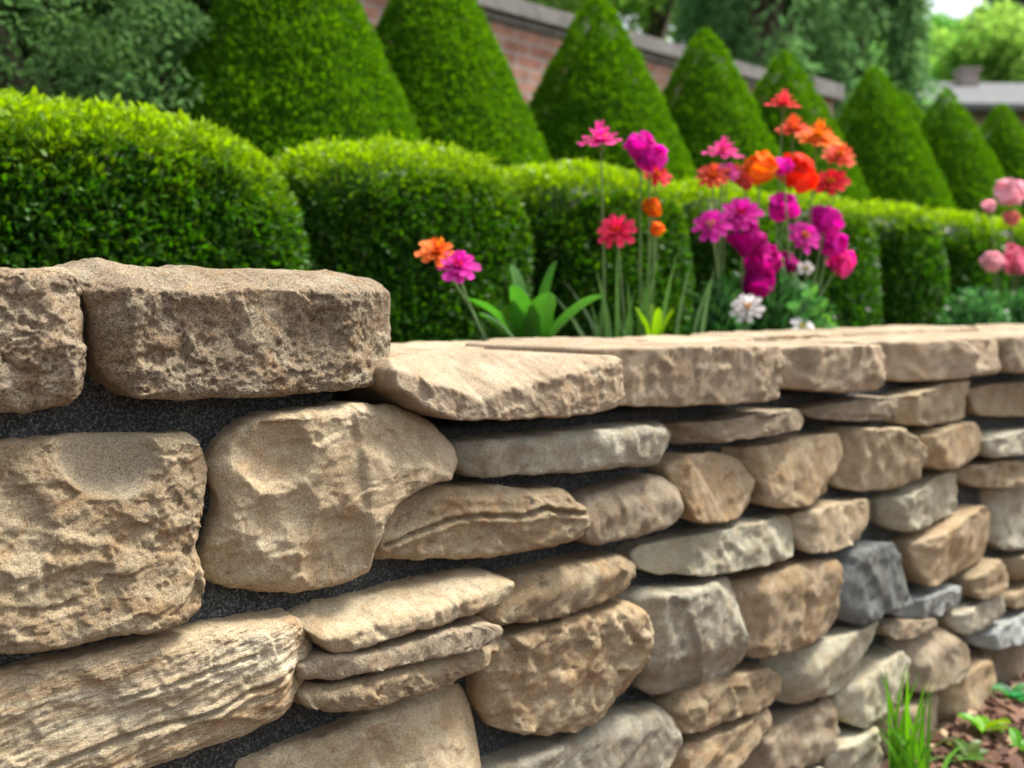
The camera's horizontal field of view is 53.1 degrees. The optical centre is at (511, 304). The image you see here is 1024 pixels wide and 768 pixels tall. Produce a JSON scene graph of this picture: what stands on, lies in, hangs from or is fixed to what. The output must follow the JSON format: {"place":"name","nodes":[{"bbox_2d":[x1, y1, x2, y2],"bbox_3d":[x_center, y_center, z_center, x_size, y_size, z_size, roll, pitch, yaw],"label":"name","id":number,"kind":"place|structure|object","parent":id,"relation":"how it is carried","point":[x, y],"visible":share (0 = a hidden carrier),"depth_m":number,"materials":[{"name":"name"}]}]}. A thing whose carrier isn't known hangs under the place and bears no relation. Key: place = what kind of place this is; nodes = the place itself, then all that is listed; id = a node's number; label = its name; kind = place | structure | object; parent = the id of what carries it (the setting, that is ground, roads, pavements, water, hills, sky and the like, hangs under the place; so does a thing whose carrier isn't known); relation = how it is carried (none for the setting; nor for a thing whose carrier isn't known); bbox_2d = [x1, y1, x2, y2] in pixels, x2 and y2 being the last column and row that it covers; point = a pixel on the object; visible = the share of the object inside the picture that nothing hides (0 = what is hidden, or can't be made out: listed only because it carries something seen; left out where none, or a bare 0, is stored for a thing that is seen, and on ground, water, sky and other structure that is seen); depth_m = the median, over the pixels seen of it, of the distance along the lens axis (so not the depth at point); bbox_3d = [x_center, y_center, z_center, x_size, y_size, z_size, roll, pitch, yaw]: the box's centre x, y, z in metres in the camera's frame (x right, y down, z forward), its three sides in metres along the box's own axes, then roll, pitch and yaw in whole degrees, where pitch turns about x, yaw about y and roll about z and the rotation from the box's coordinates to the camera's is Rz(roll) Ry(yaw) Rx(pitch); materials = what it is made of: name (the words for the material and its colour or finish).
{"place":"outdoors","nodes":[
{"label":"outdoors","id":0,"kind":"place"},
{"bbox_2d":[618,0,1023,43],"label":"sky","id":1,"kind":"structure","parent":0,"point":[959,8],"materials":[{"name":"white"}]},
{"bbox_2d":[874,673,1023,767],"bbox_3d":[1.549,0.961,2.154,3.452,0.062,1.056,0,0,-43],"label":"bark mulch","id":2,"kind":"object","parent":0,"point":[1005,754],"visible":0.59,"depth_m":2.25,"materials":[{"name":"brown wood"}]},
{"bbox_2d":[0,257,1023,767],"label":"stone wall","id":3,"kind":"structure","parent":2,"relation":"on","point":[278,519],"depth_m":1.38,"materials":[{"name":"stone"}]},
{"bbox_2d":[876,665,944,767],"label":"grass tuft","id":4,"kind":"object","parent":2,"relation":"on","point":[900,756],"visible":1,"depth_m":2.05,"materials":[{"name":"green plant"}]},
{"bbox_2d":[877,727,993,767],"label":"grass tuft","id":5,"kind":"object","parent":2,"relation":"on","point":[947,759],"visible":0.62,"depth_m":2.10,"materials":[{"name":"green plant"}]},
{"bbox_2d":[946,738,989,760],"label":"weed","id":6,"kind":"object","parent":2,"relation":"on","point":[972,749],"visible":0.78,"depth_m":2.16,"materials":[{"name":"green plant"}]},
{"bbox_2d":[957,712,1010,733],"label":"weed","id":7,"kind":"object","parent":2,"relation":"on","point":[983,723],"visible":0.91,"depth_m":2.29,"materials":[{"name":"green plant"}]},
{"bbox_2d":[992,683,1023,701],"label":"weed","id":8,"kind":"object","parent":2,"relation":"on","point":[1016,689],"visible":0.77,"depth_m":2.48,"materials":[{"name":"green plant"}]},
{"bbox_2d":[997,728,1023,751],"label":"weed","id":9,"kind":"object","parent":2,"relation":"on","point":[1016,737],"visible":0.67,"depth_m":2.20,"materials":[{"name":"green plant"}]},
{"label":"garden bed","id":10,"kind":"structure","parent":0,"visible":0},
{"bbox_2d":[0,0,156,99],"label":"evergreen shrub","id":11,"kind":"object","parent":10,"relation":"on","point":[57,73],"visible":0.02,"depth_m":3.92,"materials":[{"name":"green plant"}]},
{"bbox_2d":[0,0,231,141],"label":"evergreen shrub","id":12,"kind":"object","parent":10,"relation":"on","point":[20,72],"visible":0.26,"depth_m":3.32,"materials":[{"name":"green plant"}]},
{"bbox_2d":[3,0,229,87],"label":"evergreen shrub","id":13,"kind":"object","parent":10,"relation":"on","point":[15,23],"depth_m":3.79,"materials":[{"name":"green plant"}]},
{"bbox_2d":[0,85,320,270],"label":"boxwood hedge","id":14,"kind":"object","parent":10,"relation":"on","point":[79,180],"visible":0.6,"depth_m":2.18,"materials":[{"name":"green plant"}]},
{"bbox_2d":[0,0,365,119],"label":"evergreen shrub","id":15,"kind":"object","parent":10,"relation":"on","point":[60,27],"visible":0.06,"depth_m":3.65,"materials":[{"name":"green plant"}]},
{"bbox_2d":[157,0,421,165],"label":"topiary cone","id":16,"kind":"object","parent":10,"relation":"on","point":[286,74],"visible":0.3,"depth_m":3.44,"materials":[{"name":"green plant"}]},
{"bbox_2d":[268,130,534,342],"bbox_3d":[-0.356,-0.126,3.083,0.953,0.777,0.687,0,0,-45],"label":"boxwood hedge","id":17,"kind":"object","parent":10,"relation":"on","point":[372,209],"visible":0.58,"depth_m":2.81,"materials":[{"name":"green plant"}]},
{"bbox_2d":[10,0,843,122],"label":"brick wall","id":18,"kind":"structure","parent":10,"relation":"on","point":[529,36],"depth_m":6.32,"materials":[{"name":"brown brick"}]},
{"bbox_2d":[414,237,489,339],"bbox_3d":[-0.097,0.038,2.205,0.093,0.353,0.350,0,0,26],"label":"zinnia","id":19,"kind":"object","parent":10,"relation":"on","point":[434,249],"visible":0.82,"depth_m":2.07,"materials":[{"name":"orange plant"}]},
{"bbox_2d":[369,0,551,176],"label":"topiary cone","id":20,"kind":"object","parent":10,"relation":"on","point":[443,68],"visible":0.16,"depth_m":3.96,"materials":[{"name":"green plant"}]},
{"bbox_2d":[436,250,485,341],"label":"zinnia","id":21,"kind":"object","parent":10,"relation":"on","point":[458,265],"visible":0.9,"depth_m":2.05,"materials":[{"name":"pink plant"}]},
{"bbox_2d":[468,260,603,337],"bbox_3d":[0.057,0.022,2.257,0.305,0.249,0.143,0,0,0],"label":"leafy plant","id":22,"kind":"object","parent":10,"relation":"on","point":[534,318],"visible":0.73,"depth_m":2.24,"materials":[{"name":"green plant"}]},
{"bbox_2d":[549,281,595,336],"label":"strap leaved plant","id":23,"kind":"object","parent":10,"relation":"on","point":[580,331],"visible":0.42,"depth_m":2.45,"materials":[{"name":"green plant"}]},
{"bbox_2d":[499,155,695,337],"bbox_3d":[0.236,-0.127,3.675,0.694,0.788,0.975,0,0,43],"label":"boxwood hedge","id":24,"kind":"object","parent":10,"relation":"on","point":[561,200],"visible":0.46,"depth_m":3.36,"materials":[{"name":"green plant"}]},
{"bbox_2d":[577,120,621,337],"bbox_3d":[0.230,-0.113,2.458,0.110,0.652,0.198,0,0,31],"label":"zinnia","id":25,"kind":"object","parent":10,"relation":"on","point":[600,140],"visible":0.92,"depth_m":2.43,"materials":[{"name":"pink plant"}]},
{"bbox_2d":[524,0,697,185],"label":"topiary cone","id":26,"kind":"object","parent":10,"relation":"on","point":[594,83],"visible":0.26,"depth_m":4.68,"materials":[{"name":"green plant"}]},
{"bbox_2d":[597,214,637,328],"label":"zinnia","id":27,"kind":"object","parent":10,"relation":"on","point":[612,228],"visible":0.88,"depth_m":2.45,"materials":[{"name":"red plant"}]},
{"bbox_2d":[591,247,677,337],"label":"strap leaved plant","id":28,"kind":"object","parent":10,"relation":"on","point":[646,297],"visible":0.48,"depth_m":2.49,"materials":[{"name":"green plant"}]},
{"bbox_2d":[623,131,653,336],"bbox_3d":[0.314,-0.110,2.559,0.082,0.646,0.164,0,0,0],"label":"zinnia","id":29,"kind":"object","parent":10,"relation":"on","point":[635,145],"visible":0.81,"depth_m":2.52,"materials":[{"name":"pink plant"}]},
{"bbox_2d":[634,141,668,312],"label":"zinnia","id":30,"kind":"object","parent":10,"relation":"on","point":[652,158],"visible":0.71,"depth_m":2.50,"materials":[{"name":"purple plant"}]},
{"bbox_2d":[642,197,661,252],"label":"zinnia","id":31,"kind":"object","parent":10,"relation":"on","point":[652,208],"visible":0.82,"depth_m":2.54,"materials":[{"name":"orange plant"}]},
{"bbox_2d":[635,303,674,335],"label":"leafy plant","id":32,"kind":"object","parent":10,"relation":"on","point":[657,327],"visible":0.64,"depth_m":2.51,"materials":[{"name":"green plant"}]},
{"bbox_2d":[642,166,672,280],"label":"zinnia","id":33,"kind":"object","parent":10,"relation":"on","point":[657,174],"visible":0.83,"depth_m":2.55,"materials":[{"name":"red plant"}]},
{"bbox_2d":[650,221,665,303],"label":"zinnia","id":34,"kind":"object","parent":10,"relation":"on","point":[657,229],"visible":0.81,"depth_m":2.56,"materials":[{"name":"orange plant"}]},
{"bbox_2d":[675,256,716,334],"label":"strap leaved plant","id":35,"kind":"object","parent":10,"relation":"on","point":[703,323],"visible":0.61,"depth_m":2.64,"materials":[{"name":"green plant"}]},
{"bbox_2d":[691,209,732,319],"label":"zinnia","id":36,"kind":"object","parent":10,"relation":"on","point":[710,226],"visible":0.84,"depth_m":2.71,"materials":[{"name":"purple plant"}]},
{"bbox_2d":[696,163,736,296],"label":"zinnia","id":37,"kind":"object","parent":10,"relation":"on","point":[711,176],"visible":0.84,"depth_m":2.71,"materials":[{"name":"red plant"}]},
{"bbox_2d":[682,272,762,334],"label":"leafy plant","id":38,"kind":"object","parent":10,"relation":"on","point":[714,322],"visible":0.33,"depth_m":2.80,"materials":[{"name":"green plant"}]},
{"bbox_2d":[701,136,744,314],"bbox_3d":[0.566,-0.122,2.790,0.117,0.671,0.172,0,0,0],"label":"zinnia","id":39,"kind":"object","parent":10,"relation":"on","point":[724,154],"visible":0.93,"depth_m":2.76,"materials":[{"name":"pink plant"}]},
{"bbox_2d":[660,26,794,197],"bbox_3d":[1.039,-0.625,5.510,1.177,1.757,1.172,0,0,0],"label":"topiary cone","id":40,"kind":"object","parent":10,"relation":"on","point":[707,112],"visible":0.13,"depth_m":5.30,"materials":[{"name":"green plant"}]},
{"bbox_2d":[660,176,796,313],"bbox_3d":[0.780,-0.130,4.204,0.789,0.791,0.682,0,0,-43],"label":"boxwood hedge","id":41,"kind":"object","parent":10,"relation":"on","point":[695,199],"visible":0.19,"depth_m":3.93,"materials":[{"name":"green plant"}]},
{"bbox_2d":[718,162,739,282],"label":"zinnia","id":42,"kind":"object","parent":10,"relation":"on","point":[731,171],"visible":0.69,"depth_m":2.82,"materials":[{"name":"plant"}]},
{"bbox_2d":[731,163,753,196],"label":"zinnia","id":43,"kind":"object","parent":10,"relation":"on","point":[744,181],"visible":0.4,"depth_m":2.88,"materials":[{"name":"red plant"}]},
{"bbox_2d":[722,197,768,327],"bbox_3d":[0.652,-0.043,2.836,0.107,0.513,0.154,0,0,44],"label":"zinnia","id":44,"kind":"object","parent":10,"relation":"on","point":[740,213],"visible":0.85,"depth_m":2.80,"materials":[{"name":"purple plant"}]},
{"bbox_2d":[725,221,768,256],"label":"zinnia","id":45,"kind":"object","parent":10,"relation":"on","point":[752,240],"visible":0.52,"depth_m":2.82,"materials":[{"name":"purple plant"}]},
{"bbox_2d":[729,294,764,330],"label":"white flower","id":46,"kind":"object","parent":10,"relation":"on","point":[743,304],"visible":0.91,"depth_m":2.69,"materials":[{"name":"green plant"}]},
{"bbox_2d":[740,269,774,301],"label":"zinnia","id":47,"kind":"object","parent":10,"relation":"on","point":[756,285],"visible":0.55,"depth_m":2.85,"materials":[{"name":"purple plant"}]},
{"bbox_2d":[740,150,779,312],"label":"flower","id":48,"kind":"object","parent":10,"relation":"on","point":[761,167],"visible":0.61,"depth_m":2.85,"materials":[{"name":"orange plant"}]},
{"bbox_2d":[744,244,783,277],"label":"zinnia","id":49,"kind":"object","parent":10,"relation":"on","point":[769,261],"visible":0.46,"depth_m":2.87,"materials":[{"name":"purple plant"}]},
{"bbox_2d":[712,256,836,331],"bbox_3d":[0.722,0.044,2.939,0.441,0.368,0.252,0,0,0],"label":"leafy plant","id":50,"kind":"object","parent":10,"relation":"on","point":[780,315],"visible":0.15,"depth_m":2.89,"materials":[{"name":"green plant"}]},
{"bbox_2d":[764,89,800,247],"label":"zinnia","id":51,"kind":"object","parent":10,"relation":"on","point":[783,101],"visible":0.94,"depth_m":2.96,"materials":[{"name":"red plant"}]},
{"bbox_2d":[768,192,800,273],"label":"flower","id":52,"kind":"object","parent":10,"relation":"on","point":[776,206],"visible":0.51,"depth_m":2.95,"materials":[{"name":"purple plant"}]},
{"bbox_2d":[775,157,793,286],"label":"zinnia","id":53,"kind":"object","parent":10,"relation":"on","point":[785,164],"visible":0.56,"depth_m":2.87,"materials":[{"name":"purple plant"}]},
{"bbox_2d":[780,251,799,272],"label":"zinnia","id":54,"kind":"object","parent":10,"relation":"on","point":[790,263],"visible":0.44,"depth_m":2.96,"materials":[{"name":"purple plant"}]},
{"bbox_2d":[775,113,810,305],"bbox_3d":[0.823,-0.174,3.061,0.100,0.776,0.239,0,0,0],"label":"zinnia","id":55,"kind":"object","parent":10,"relation":"on","point":[794,129],"visible":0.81,"depth_m":2.99,"materials":[{"name":"red plant"}]},
{"bbox_2d":[775,153,819,282],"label":"zinnia","id":56,"kind":"object","parent":10,"relation":"on","point":[802,177],"visible":0.51,"depth_m":2.99,"materials":[{"name":"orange plant"}]},
{"bbox_2d":[790,317,813,328],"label":"white flower","id":57,"kind":"object","parent":10,"relation":"on","point":[801,323],"visible":0.56,"depth_m":2.85,"materials":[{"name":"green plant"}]},
{"bbox_2d":[788,221,820,276],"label":"zinnia","id":58,"kind":"object","parent":10,"relation":"on","point":[805,235],"visible":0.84,"depth_m":3.02,"materials":[{"name":"pink plant"}]},
{"bbox_2d":[797,261,813,310],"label":"white flower","id":59,"kind":"object","parent":10,"relation":"on","point":[807,267],"visible":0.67,"depth_m":2.94,"materials":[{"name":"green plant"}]},
{"bbox_2d":[745,48,876,216],"bbox_3d":[1.611,-0.637,6.049,1.173,1.781,1.176,0,0,0],"label":"topiary cone","id":60,"kind":"object","parent":10,"relation":"on","point":[856,189],"visible":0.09,"depth_m":5.87,"materials":[{"name":"green plant"}]},
{"bbox_2d":[795,118,842,299],"bbox_3d":[0.911,-0.174,3.102,0.136,0.775,0.173,0,0,-41],"label":"zinnia","id":61,"kind":"object","parent":10,"relation":"on","point":[817,136],"visible":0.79,"depth_m":3.08,"materials":[{"name":"orange plant"}]},
{"bbox_2d":[804,284,839,328],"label":"leafy plant","id":62,"kind":"object","parent":10,"relation":"on","point":[821,306],"visible":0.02,"depth_m":2.99,"materials":[{"name":"green plant"}]},
{"bbox_2d":[762,189,883,327],"bbox_3d":[1.288,-0.133,4.657,0.820,0.803,0.692,0,0,-44],"label":"boxwood hedge","id":63,"kind":"object","parent":10,"relation":"on","point":[855,298],"visible":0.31,"depth_m":4.43,"materials":[{"name":"green plant"}]},
{"bbox_2d":[808,203,844,295],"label":"zinnia","id":64,"kind":"object","parent":10,"relation":"on","point":[827,220],"visible":0.63,"depth_m":3.11,"materials":[{"name":"purple plant"}]},
{"bbox_2d":[802,142,855,295],"bbox_3d":[0.980,-0.145,3.179,0.174,0.717,0.081,0,0,9],"label":"zinnia","id":65,"kind":"object","parent":10,"relation":"on","point":[841,155],"visible":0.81,"depth_m":3.17,"materials":[{"name":"orange plant"}]},
{"bbox_2d":[814,168,850,313],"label":"zinnia","id":66,"kind":"object","parent":10,"relation":"on","point":[832,180],"visible":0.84,"depth_m":3.13,"materials":[{"name":"red plant"}]},
{"bbox_2d":[817,232,847,286],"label":"zinnia","id":67,"kind":"object","parent":10,"relation":"on","point":[836,245],"visible":0.49,"depth_m":3.13,"materials":[{"name":"pink plant"}]},
{"bbox_2d":[820,250,855,295],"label":"zinnia","id":68,"kind":"object","parent":10,"relation":"on","point":[843,265],"visible":0.56,"depth_m":3.17,"materials":[{"name":"pink plant"}]},
{"bbox_2d":[831,64,958,212],"bbox_3d":[2.400,-0.671,6.792,1.178,1.848,1.180,0,0,0],"label":"topiary cone","id":69,"kind":"object","parent":10,"relation":"on","point":[889,157],"visible":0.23,"depth_m":6.54,"materials":[{"name":"green plant"}]},
{"bbox_2d":[840,195,950,325],"bbox_3d":[1.799,-0.131,5.141,0.839,0.806,0.708,0,0,-43],"label":"boxwood hedge","id":70,"kind":"object","parent":10,"relation":"on","point":[914,269],"visible":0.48,"depth_m":4.85,"materials":[{"name":"green plant"}]},
{"bbox_2d":[888,89,925,140],"bbox_3d":[3.045,-0.722,8.015,1.179,1.950,1.179,0,0,0],"label":"topiary cone","id":71,"kind":"object","parent":10,"relation":"on","point":[915,110],"visible":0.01,"depth_m":7.92,"materials":[{"name":"green plant"}]},
{"bbox_2d":[905,207,1010,325],"bbox_3d":[2.337,-0.132,5.640,0.878,0.810,0.706,0,0,-44],"label":"boxwood hedge","id":72,"kind":"object","parent":10,"relation":"on","point":[967,245],"visible":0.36,"depth_m":5.34,"materials":[{"name":"green plant"}]},
{"bbox_2d":[910,87,1023,234],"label":"topiary cone","id":73,"kind":"object","parent":10,"relation":"on","point":[957,160],"visible":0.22,"depth_m":7.30,"materials":[{"name":"green plant"}]},
{"bbox_2d":[936,285,1019,325],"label":"leafy plant","id":74,"kind":"object","parent":10,"relation":"on","point":[965,316],"visible":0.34,"depth_m":3.85,"materials":[{"name":"green plant"}]},
{"bbox_2d":[981,200,999,305],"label":"zinnia","id":75,"kind":"object","parent":10,"relation":"on","point":[988,206],"visible":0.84,"depth_m":3.96,"materials":[{"name":"pink plant"}]},
{"bbox_2d":[962,214,1023,307],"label":"boxwood hedge","id":76,"kind":"object","parent":10,"relation":"on","point":[1000,225],"visible":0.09,"depth_m":5.85,"materials":[{"name":"green plant"}]},
{"bbox_2d":[979,251,1011,317],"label":"zinnia","id":77,"kind":"object","parent":10,"relation":"on","point":[993,261],"visible":0.64,"depth_m":3.96,"materials":[{"name":"pink plant"}]},
{"bbox_2d":[972,102,1023,217],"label":"topiary cone","id":78,"kind":"object","parent":10,"relation":"on","point":[1003,141],"visible":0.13,"depth_m":8.07,"materials":[{"name":"green plant"}]},
{"bbox_2d":[992,286,1023,323],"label":"leafy plant","id":79,"kind":"object","parent":10,"relation":"on","point":[1015,312],"visible":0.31,"depth_m":4.17,"materials":[{"name":"green plant"}]},
{"bbox_2d":[993,178,1023,291],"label":"zinnia","id":80,"kind":"object","parent":10,"relation":"on","point":[1009,191],"visible":0.68,"depth_m":4.08,"materials":[{"name":"pink plant"}]},
{"bbox_2d":[1001,210,1020,303],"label":"zinnia","id":81,"kind":"object","parent":10,"relation":"on","point":[1011,218],"visible":0.62,"depth_m":4.10,"materials":[{"name":"pink plant"}]},
{"bbox_2d":[1002,242,1023,315],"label":"zinnia","id":82,"kind":"object","parent":10,"relation":"on","point":[1013,258],"visible":0.68,"depth_m":4.14,"materials":[{"name":"pink plant"}]},
{"label":"lawn","id":83,"kind":"structure","parent":0,"visible":0},
{"bbox_2d":[524,0,660,37],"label":"broadleaf tree","id":84,"kind":"object","parent":83,"relation":"on","point":[632,23],"visible":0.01,"depth_m":15.86,"materials":[{"name":"green plant"}]},
{"bbox_2d":[525,0,805,51],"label":"broadleaf tree","id":85,"kind":"object","parent":83,"relation":"on","point":[658,10],"visible":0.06,"depth_m":16.28,"materials":[{"name":"green plant"}]},
{"bbox_2d":[668,0,892,135],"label":"weeping tree","id":86,"kind":"object","parent":83,"relation":"on","point":[757,41],"visible":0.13,"depth_m":13.20,"materials":[{"name":"green plant"}]},
{"bbox_2d":[808,15,918,88],"bbox_3d":[8.943,-4.980,29.853,6.973,10.545,8.243,0,0,0],"label":"broadleaf tree","id":87,"kind":"object","parent":83,"relation":"on","point":[874,47],"visible":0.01,"depth_m":27.32,"materials":[{"name":"green plant"}]},
{"bbox_2d":[779,0,949,136],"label":"weeping tree","id":88,"kind":"object","parent":83,"relation":"on","point":[910,65],"visible":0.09,"depth_m":14.94,"materials":[{"name":"green plant"}]},
{"bbox_2d":[875,10,967,48],"bbox_3d":[14.425,-5.071,37.064,8.755,11.153,9.102,0,0,0],"label":"broadleaf tree","id":89,"kind":"object","parent":83,"relation":"on","point":[947,22],"visible":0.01,"depth_m":35.33,"materials":[{"name":"green plant"}]},
{"bbox_2d":[888,0,1023,82],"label":"broadleaf tree","id":90,"kind":"object","parent":83,"relation":"on","point":[989,41],"visible":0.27,"depth_m":31.08,"materials":[{"name":"green plant"}]},
{"bbox_2d":[902,67,1023,143],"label":"house","id":91,"kind":"structure","parent":83,"relation":"on","point":[979,101],"depth_m":22.96,"materials":[{"name":"grey"}]},
{"bbox_2d":[982,0,1023,29],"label":"broadleaf tree","id":92,"kind":"object","parent":83,"relation":"on","point":[1013,1],"depth_m":47.66,"materials":[{"name":"green plant"}]}
]}

